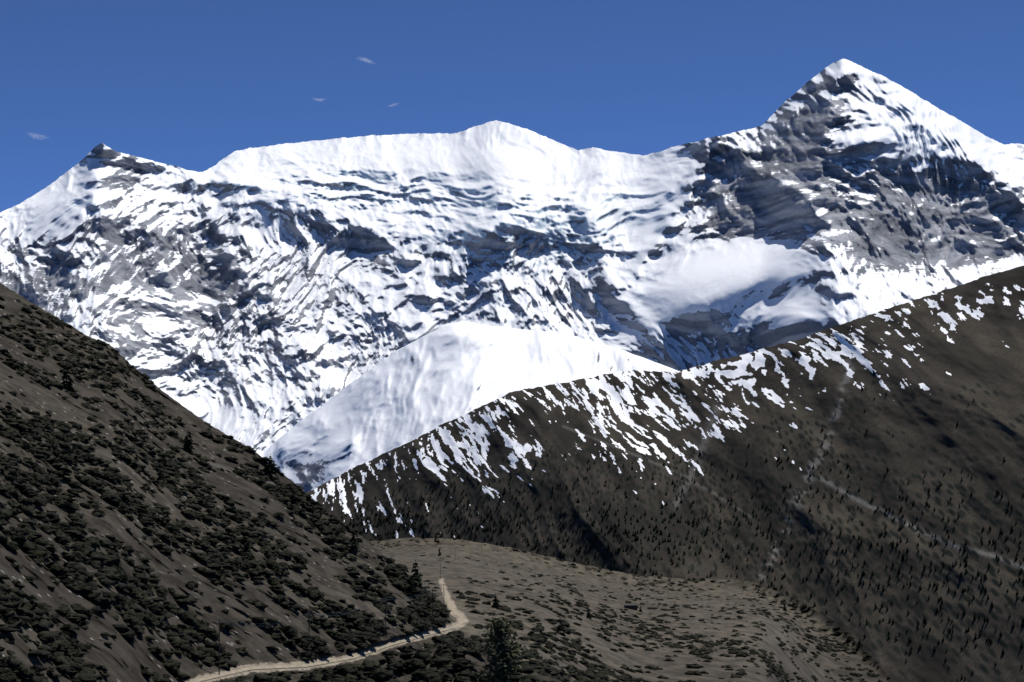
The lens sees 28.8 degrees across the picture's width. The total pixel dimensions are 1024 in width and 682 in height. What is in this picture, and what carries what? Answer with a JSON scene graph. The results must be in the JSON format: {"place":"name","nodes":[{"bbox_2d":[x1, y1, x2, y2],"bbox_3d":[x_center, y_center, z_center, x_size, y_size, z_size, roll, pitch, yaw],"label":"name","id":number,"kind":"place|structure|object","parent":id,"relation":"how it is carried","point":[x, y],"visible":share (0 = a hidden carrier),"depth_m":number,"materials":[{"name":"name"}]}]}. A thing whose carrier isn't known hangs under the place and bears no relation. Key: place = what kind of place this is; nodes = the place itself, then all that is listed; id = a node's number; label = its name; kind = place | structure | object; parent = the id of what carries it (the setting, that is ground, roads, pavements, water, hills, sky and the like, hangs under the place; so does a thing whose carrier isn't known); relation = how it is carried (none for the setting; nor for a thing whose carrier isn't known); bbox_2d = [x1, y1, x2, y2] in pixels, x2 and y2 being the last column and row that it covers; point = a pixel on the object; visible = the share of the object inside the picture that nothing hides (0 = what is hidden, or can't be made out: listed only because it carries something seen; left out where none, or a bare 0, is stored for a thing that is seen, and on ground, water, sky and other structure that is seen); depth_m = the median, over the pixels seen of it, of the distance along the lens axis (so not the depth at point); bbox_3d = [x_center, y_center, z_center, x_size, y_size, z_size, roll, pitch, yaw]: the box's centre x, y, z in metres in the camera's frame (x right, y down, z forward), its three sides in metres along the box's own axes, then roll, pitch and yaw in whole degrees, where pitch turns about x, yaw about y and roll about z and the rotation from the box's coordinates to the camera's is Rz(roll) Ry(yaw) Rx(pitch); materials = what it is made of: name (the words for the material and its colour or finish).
{"place":"outdoors","nodes":[
{"label":"outdoors","id":0,"kind":"place"},
{"bbox_2d":[192,581,463,681],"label":"dirt road","id":1,"kind":"structure","parent":0,"point":[332,660],"depth_m":357.07,"materials":[{"name":"beige soil"}]},
{"bbox_2d":[0,59,1023,681],"bbox_3d":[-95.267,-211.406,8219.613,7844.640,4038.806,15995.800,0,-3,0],"label":"mountain terrain","id":2,"kind":"structure","parent":0,"point":[334,327],"depth_m":7524.36,"materials":[{"name":"white snow"}]},
{"bbox_2d":[214,540,482,674],"bbox_3d":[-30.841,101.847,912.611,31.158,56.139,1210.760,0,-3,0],"label":"utility poles","id":3,"kind":"object","parent":2,"relation":"on","point":[383,599],"visible":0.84,"depth_m":365.35,"materials":[{"name":"brown wood"}]},
{"bbox_2d":[0,296,890,681],"bbox_3d":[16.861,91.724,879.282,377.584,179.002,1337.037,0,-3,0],"label":"scrub bushes","id":4,"kind":"object","parent":2,"relation":"on","point":[58,648],"visible":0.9,"depth_m":371.29,"materials":[{"name":"green plant"}]},
{"bbox_2d":[473,610,530,681],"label":"juniper tree","id":5,"kind":"object","parent":2,"relation":"on","point":[503,661],"visible":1,"depth_m":278.18,"materials":[{"name":"green plant"}]},
{"bbox_2d":[0,362,1023,681],"bbox_3d":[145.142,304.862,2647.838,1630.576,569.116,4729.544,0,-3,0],"label":"conifer trees","id":6,"kind":"object","parent":2,"relation":"on","point":[410,588],"visible":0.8,"depth_m":3737.81,"materials":[{"name":"green plant"}]},
{"bbox_2d":[624,604,637,609],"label":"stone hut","id":7,"kind":"object","parent":2,"relation":"on","point":[632,606],"visible":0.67,"depth_m":1075.42,"materials":[{"name":"grey stone"}]},
{"bbox_2d":[0,0,1023,211],"label":"sky","id":8,"kind":"structure","parent":0,"point":[185,84],"materials":[{"name":"blue"}]}
]}

